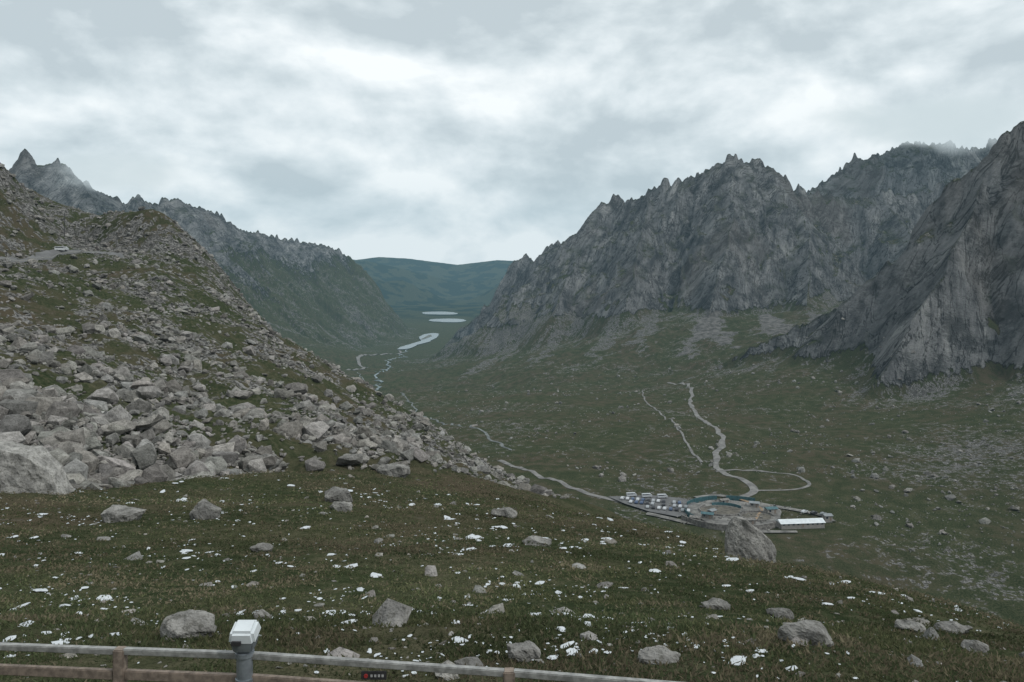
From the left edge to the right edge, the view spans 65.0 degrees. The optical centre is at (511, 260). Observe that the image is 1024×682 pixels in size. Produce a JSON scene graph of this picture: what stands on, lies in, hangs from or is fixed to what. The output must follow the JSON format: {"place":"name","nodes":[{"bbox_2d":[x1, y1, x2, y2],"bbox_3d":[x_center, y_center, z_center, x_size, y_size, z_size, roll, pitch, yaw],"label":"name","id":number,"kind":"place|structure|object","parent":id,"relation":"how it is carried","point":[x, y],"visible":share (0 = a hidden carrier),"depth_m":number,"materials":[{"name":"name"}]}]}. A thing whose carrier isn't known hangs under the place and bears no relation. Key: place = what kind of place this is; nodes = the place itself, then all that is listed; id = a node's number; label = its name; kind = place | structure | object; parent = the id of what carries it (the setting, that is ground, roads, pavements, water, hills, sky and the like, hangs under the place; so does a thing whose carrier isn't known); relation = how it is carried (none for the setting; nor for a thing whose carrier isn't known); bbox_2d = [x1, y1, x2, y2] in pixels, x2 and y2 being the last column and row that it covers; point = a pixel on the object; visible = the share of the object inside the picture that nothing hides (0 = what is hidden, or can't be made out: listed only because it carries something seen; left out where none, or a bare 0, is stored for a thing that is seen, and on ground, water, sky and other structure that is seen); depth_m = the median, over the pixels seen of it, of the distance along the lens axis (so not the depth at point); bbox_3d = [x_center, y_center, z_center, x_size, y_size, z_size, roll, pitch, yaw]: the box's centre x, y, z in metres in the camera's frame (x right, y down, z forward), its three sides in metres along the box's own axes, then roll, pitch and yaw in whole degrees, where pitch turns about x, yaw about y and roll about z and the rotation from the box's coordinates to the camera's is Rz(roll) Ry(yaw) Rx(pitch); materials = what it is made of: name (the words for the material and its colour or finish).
{"place":"outdoors","nodes":[
{"label":"outdoors","id":0,"kind":"place"},
{"bbox_2d":[0,249,123,262],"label":"mountain road","id":1,"kind":"structure","parent":0,"point":[49,253],"depth_m":340.17,"materials":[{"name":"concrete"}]},
{"bbox_2d":[0,251,96,260],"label":"guard rail","id":2,"kind":"object","parent":1,"relation":"on","point":[53,256],"visible":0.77,"depth_m":337.93,"materials":[{"name":"grey metal"}]},
{"bbox_2d":[54,246,68,250],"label":"minivan","id":3,"kind":"object","parent":1,"relation":"on","point":[61,248],"visible":1,"depth_m":346.16,"materials":[{"name":"paint"}]},
{"bbox_2d":[0,163,578,498],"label":"boulder field","id":4,"kind":"structure","parent":0,"point":[29,410],"depth_m":113.51,"materials":[{"name":"stone"}]},
{"bbox_2d":[0,441,74,494],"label":"boulder","id":5,"kind":"object","parent":4,"relation":"on","point":[33,469],"visible":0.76,"depth_m":55.82,"materials":[{"name":"stone"}]},
{"bbox_2d":[259,454,281,470],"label":"boulder","id":6,"kind":"object","parent":4,"relation":"on","point":[278,462],"visible":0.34,"depth_m":87.77,"materials":[{"name":"stone"}]},
{"bbox_2d":[373,349,407,389],"bbox_3d":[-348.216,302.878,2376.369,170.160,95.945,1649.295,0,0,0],"label":"river","id":7,"kind":"structure","parent":0,"point":[386,369],"depth_m":1916.17,"materials":[{"name":"grey liquid"}]},
{"bbox_2d":[398,333,438,348],"bbox_3d":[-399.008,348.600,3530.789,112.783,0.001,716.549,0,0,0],"label":"lake","id":8,"kind":"structure","parent":0,"point":[433,336],"depth_m":3522.26,"materials":[{"name":"grey liquid"}]},
{"bbox_2d":[357,372,511,449],"bbox_3d":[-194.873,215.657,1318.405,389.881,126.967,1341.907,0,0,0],"label":"dirt road","id":9,"kind":"structure","parent":0,"point":[486,434],"depth_m":785.26,"materials":[{"name":"grey gravel"}]},
{"bbox_2d":[422,312,457,314],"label":"lake","id":10,"kind":"structure","parent":0,"point":[444,313],"depth_m":5333.73,"materials":[{"name":"grey liquid"}]},
{"bbox_2d":[429,318,465,321],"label":"lake","id":11,"kind":"structure","parent":0,"point":[449,320],"depth_m":4706.23,"materials":[{"name":"grey liquid"}]},
{"bbox_2d":[0,121,1023,681],"bbox_3d":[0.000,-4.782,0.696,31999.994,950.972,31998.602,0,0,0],"label":"terrain","id":12,"kind":"structure","parent":0,"point":[904,249],"depth_m":802.78,"materials":[{"name":"green plant"}]},
{"bbox_2d":[101,505,145,522],"bbox_3d":[-21.044,13.834,43.484,2.169,1.068,1.736,0,0,-6],"label":"boulder","id":13,"kind":"object","parent":12,"relation":"on","point":[117,513],"visible":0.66,"depth_m":43.11,"materials":[{"name":"stone"}]},
{"bbox_2d":[160,609,216,640],"bbox_3d":[-4.594,5.205,11.426,0.763,0.430,0.528,0,0,-26],"label":"boulder","id":14,"kind":"object","parent":12,"relation":"on","point":[188,623],"visible":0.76,"depth_m":11.28,"materials":[{"name":"stone"}]},
{"bbox_2d":[189,499,221,519],"bbox_3d":[-17.463,14.365,45.882,1.797,1.212,1.316,0,0,15],"label":"boulder","id":15,"kind":"object","parent":12,"relation":"on","point":[204,509],"visible":0.73,"depth_m":45.53,"materials":[{"name":"stone"}]},
{"bbox_2d":[229,620,260,681],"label":"weather sensor post","id":16,"kind":"object","parent":12,"relation":"on","point":[243,637],"visible":1,"depth_m":5.81,"materials":[{"name":"metal"}]},
{"bbox_2d":[249,543,273,551],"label":"boulder","id":17,"kind":"object","parent":12,"relation":"on","point":[257,547],"visible":0.81,"depth_m":31.85,"materials":[{"name":"stone"}]},
{"bbox_2d":[253,609,271,619],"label":"boulder","id":18,"kind":"object","parent":12,"relation":"on","point":[262,612],"visible":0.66,"depth_m":15.41,"materials":[{"name":"stone"}]},
{"bbox_2d":[324,486,352,501],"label":"boulder","id":19,"kind":"object","parent":12,"relation":"on","point":[334,493],"visible":0.76,"depth_m":59.55,"materials":[{"name":"stone"}]},
{"bbox_2d":[0,642,678,681],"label":"railing fence","id":20,"kind":"object","parent":12,"relation":"on","point":[120,671],"visible":0.92,"depth_m":5.88,"materials":[{"name":"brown wood"}]},
{"bbox_2d":[329,501,352,512],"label":"boulder","id":21,"kind":"object","parent":12,"relation":"on","point":[340,506],"visible":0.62,"depth_m":51.64,"materials":[{"name":"stone"}]},
{"bbox_2d":[347,351,401,369],"bbox_3d":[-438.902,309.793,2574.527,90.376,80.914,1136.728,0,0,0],"label":"footpath","id":22,"kind":"structure","parent":12,"relation":"on","point":[358,360],"depth_m":2429.57,"materials":[{"name":"grey gravel"}]},
{"bbox_2d":[377,463,409,477],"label":"boulder","id":23,"kind":"object","parent":12,"relation":"on","point":[396,470],"visible":0.84,"depth_m":93.99,"materials":[{"name":"stone"}]},
{"bbox_2d":[0,475,999,681],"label":"snow patches","id":24,"kind":"object","parent":12,"relation":"on","point":[457,638],"visible":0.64,"depth_m":21.94,"materials":[{"name":"white snow"}]},
{"bbox_2d":[491,507,516,518],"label":"boulder","id":25,"kind":"object","parent":12,"relation":"on","point":[508,512],"visible":0.94,"depth_m":57.78,"materials":[{"name":"stone"}]},
{"bbox_2d":[0,463,1023,681],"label":"grass","id":26,"kind":"structure","parent":12,"relation":"on","point":[12,621],"depth_m":20.56,"materials":[{"name":"green plant"}]},
{"bbox_2d":[0,469,1023,681],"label":"meadow stones","id":27,"kind":"object","parent":12,"relation":"on","point":[393,612],"visible":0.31,"depth_m":13.75,"materials":[{"name":"stone"}]},
{"bbox_2d":[507,640,540,662],"bbox_3d":[0.141,4.768,9.800,0.417,0.239,0.318,0,0,0],"label":"boulder","id":28,"kind":"object","parent":12,"relation":"on","point":[528,651],"visible":0.91,"depth_m":9.70,"materials":[{"name":"stone"}]},
{"bbox_2d":[522,535,550,545],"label":"boulder","id":29,"kind":"object","parent":12,"relation":"on","point":[535,540],"visible":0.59,"depth_m":39.76,"materials":[{"name":"stone"}]},
{"bbox_2d":[549,607,573,613],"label":"boulder","id":30,"kind":"object","parent":12,"relation":"on","point":[561,609],"visible":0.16,"depth_m":17.53,"materials":[{"name":"stone"}]},
{"bbox_2d":[531,612,612,618],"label":"snow patches","id":31,"kind":"object","parent":12,"relation":"on","point":[585,615],"visible":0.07,"depth_m":15.59,"materials":[{"name":"white snow"}]},
{"bbox_2d":[608,495,695,515],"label":"car park","id":32,"kind":"structure","parent":12,"relation":"on","point":[672,512],"depth_m":470.04,"materials":[{"name":"grey asphalt"}]},
{"bbox_2d":[626,492,636,496],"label":"parked minibus","id":33,"kind":"object","parent":32,"relation":"on","point":[628,494],"visible":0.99,"depth_m":483.37,"materials":[{"name":"paint"}]},
{"bbox_2d":[641,493,651,497],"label":"parked minibus","id":34,"kind":"object","parent":32,"relation":"on","point":[644,495],"visible":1,"depth_m":481.76,"materials":[{"name":"paint"}]},
{"bbox_2d":[657,494,667,498],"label":"parked minibus","id":35,"kind":"object","parent":32,"relation":"on","point":[659,496],"visible":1,"depth_m":480.18,"materials":[{"name":"paint"}]},
{"bbox_2d":[637,645,680,664],"bbox_3d":[1.763,4.749,9.605,0.531,0.196,0.361,0,0,0],"label":"boulder","id":36,"kind":"object","parent":12,"relation":"on","point":[663,654],"visible":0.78,"depth_m":9.56,"materials":[{"name":"stone"}]},
{"bbox_2d":[642,390,702,462],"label":"footpath","id":37,"kind":"structure","parent":12,"relation":"on","point":[690,449],"depth_m":703.90,"materials":[{"name":"grey gravel"}]},
{"bbox_2d":[689,515,700,520],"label":"hut","id":38,"kind":"object","parent":12,"relation":"on","point":[696,517],"visible":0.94,"depth_m":436.66,"materials":[{"name":"stone"}]},
{"bbox_2d":[687,495,716,504],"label":"teal hoarding","id":39,"kind":"object","parent":12,"relation":"on","point":[700,499],"visible":0.96,"depth_m":477.10,"materials":[{"name":"metal"}]},
{"bbox_2d":[701,598,730,610],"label":"boulder","id":40,"kind":"object","parent":12,"relation":"on","point":[716,603],"visible":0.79,"depth_m":20.37,"materials":[{"name":"stone"}]},
{"bbox_2d":[712,502,740,507],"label":"teal hoarding","id":41,"kind":"object","parent":12,"relation":"on","point":[725,503],"visible":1,"depth_m":466.38,"materials":[{"name":"metal"}]},
{"bbox_2d":[433,317,1023,558],"bbox_3d":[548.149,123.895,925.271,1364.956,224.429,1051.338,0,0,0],"label":"valley boulders","id":42,"kind":"object","parent":12,"relation":"on","point":[950,497],"visible":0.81,"depth_m":601.64,"materials":[{"name":"stone"}]},
{"bbox_2d":[681,515,775,530],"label":"retaining wall","id":43,"kind":"structure","parent":12,"relation":"on","point":[724,527],"depth_m":428.49,"materials":[{"name":"stone"}]},
{"bbox_2d":[666,496,801,531],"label":"rubble","id":44,"kind":"object","parent":12,"relation":"on","point":[738,516],"visible":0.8,"depth_m":450.17,"materials":[{"name":"stone"}]},
{"bbox_2d":[726,495,754,500],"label":"teal hoarding","id":45,"kind":"object","parent":12,"relation":"on","point":[734,498],"visible":0.84,"depth_m":478.63,"materials":[{"name":"metal"}]},
{"bbox_2d":[724,517,775,561],"bbox_3d":[14.562,17.457,48.975,3.224,3.539,2.580,0,0,0],"label":"boulder","id":46,"kind":"object","parent":12,"relation":"on","point":[744,538],"visible":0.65,"depth_m":48.40,"materials":[{"name":"stone"}]},
{"bbox_2d":[767,607,793,619],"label":"boulder","id":47,"kind":"object","parent":12,"relation":"on","point":[783,612],"visible":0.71,"depth_m":18.45,"materials":[{"name":"stone"}]},
{"bbox_2d":[776,521,824,529],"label":"walls","id":48,"kind":"structure","parent":12,"relation":"on","point":[796,526],"depth_m":428.64,"materials":[{"name":"paint"}]},
{"bbox_2d":[775,518,825,523],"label":"roof","id":49,"kind":"structure","parent":48,"relation":"on","point":[801,521],"depth_m":430.03,"materials":[{"name":"white metal"}]},
{"bbox_2d":[783,523,822,526],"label":"windows and door","id":50,"kind":"structure","parent":48,"relation":"attached to","point":[802,524],"depth_m":428.46,"materials":[{"name":"grey glass"}]},
{"bbox_2d":[778,619,833,646],"bbox_3d":[3.940,5.051,10.825,0.513,0.403,0.686,0,0,-44],"label":"boulder","id":51,"kind":"object","parent":12,"relation":"on","point":[815,632],"visible":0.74,"depth_m":10.70,"materials":[{"name":"stone"}]},
{"bbox_2d":[821,513,832,522],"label":"hut","id":52,"kind":"object","parent":12,"relation":"on","point":[827,517],"visible":0.96,"depth_m":439.08,"materials":[{"name":"paint"}]},
{"bbox_2d":[894,619,925,632],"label":"boulder","id":53,"kind":"object","parent":12,"relation":"on","point":[903,624],"visible":0.88,"depth_m":18.86,"materials":[{"name":"stone"}]},
{"bbox_2d":[933,621,972,634],"bbox_3d":[10.988,9.160,19.984,0.882,0.365,0.637,0,0,0],"label":"boulder","id":54,"kind":"object","parent":12,"relation":"on","point":[953,626],"visible":0.76,"depth_m":19.87,"materials":[{"name":"stone"}]},
{"bbox_2d":[960,639,988,654],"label":"boulder","id":55,"kind":"object","parent":12,"relation":"on","point":[976,645],"visible":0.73,"depth_m":12.04,"materials":[{"name":"stone"}]},
{"bbox_2d":[0,0,1023,264],"label":"sky","id":56,"kind":"structure","parent":0,"point":[456,132],"materials":[{"name":"grey"}]},
{"bbox_2d":[498,460,621,502],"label":"dirt road","id":57,"kind":"structure","parent":0,"point":[563,483],"depth_m":520.26,"materials":[{"name":"grey gravel"}]},
{"bbox_2d":[668,382,757,496],"bbox_3d":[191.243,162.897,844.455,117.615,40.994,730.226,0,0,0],"label":"dirt road","id":58,"kind":"structure","parent":0,"point":[751,485],"depth_m":614.73,"materials":[{"name":"grey gravel"}]},
{"bbox_2d":[646,512,796,532],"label":"dirt road","id":59,"kind":"structure","parent":0,"point":[683,521],"depth_m":438.17,"materials":[{"name":"soil"}]},
{"bbox_2d":[686,500,781,524],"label":"plaza","id":60,"kind":"structure","parent":0,"point":[694,508],"depth_m":456.69,"materials":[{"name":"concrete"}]},
{"bbox_2d":[701,511,713,518],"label":"hut","id":61,"kind":"object","parent":60,"relation":"on","point":[707,515],"visible":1,"depth_m":442.45,"materials":[{"name":"stone"}]},
{"bbox_2d":[708,508,716,513],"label":"hut","id":62,"kind":"object","parent":60,"relation":"on","point":[712,510],"visible":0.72,"depth_m":449.05,"materials":[{"name":"paint"}]},
{"bbox_2d":[701,505,740,513],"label":"plaza garden","id":63,"kind":"object","parent":60,"relation":"on","point":[724,510],"visible":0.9,"depth_m":458.36,"materials":[{"name":"soil"}]},
{"bbox_2d":[699,504,743,515],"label":"garden wall","id":64,"kind":"structure","parent":60,"relation":"on","point":[700,510],"depth_m":447.40,"materials":[{"name":"stone"}]},
{"bbox_2d":[719,498,729,502],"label":"hut","id":65,"kind":"object","parent":60,"relation":"on","point":[726,500],"visible":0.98,"depth_m":468.91,"materials":[{"name":"paint"}]},
{"bbox_2d":[744,517,755,523],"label":"hut","id":66,"kind":"object","parent":60,"relation":"on","point":[752,520],"visible":0.49,"depth_m":432.50,"materials":[{"name":"stone"}]},
{"bbox_2d":[749,501,759,507],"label":"hut","id":67,"kind":"object","parent":60,"relation":"on","point":[755,504],"visible":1,"depth_m":462.46,"materials":[{"name":"paint"}]},
{"bbox_2d":[739,510,773,520],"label":"garden wall","id":68,"kind":"structure","parent":60,"relation":"on","point":[756,511],"depth_m":451.72,"materials":[{"name":"stone"}]},
{"bbox_2d":[764,506,777,513],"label":"hut","id":69,"kind":"object","parent":60,"relation":"on","point":[773,509],"visible":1,"depth_m":451.37,"materials":[{"name":"paint"}]},
{"bbox_2d":[739,499,762,518],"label":"ochre walkway","id":70,"kind":"structure","parent":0,"point":[761,508],"depth_m":460.05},
{"bbox_2d":[741,512,770,519],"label":"plaza garden","id":71,"kind":"object","parent":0,"point":[766,516],"visible":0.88,"depth_m":447.52,"materials":[{"name":"soil"}]},
{"bbox_2d":[716,469,810,490],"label":"loop road","id":72,"kind":"structure","parent":0,"point":[808,483],"depth_m":530.19,"materials":[{"name":"grey gravel"}]},
{"bbox_2d":[693,494,834,521],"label":"dirt road","id":73,"kind":"structure","parent":0,"point":[778,506],"depth_m":467.18,"materials":[{"name":"soil"}]}
]}

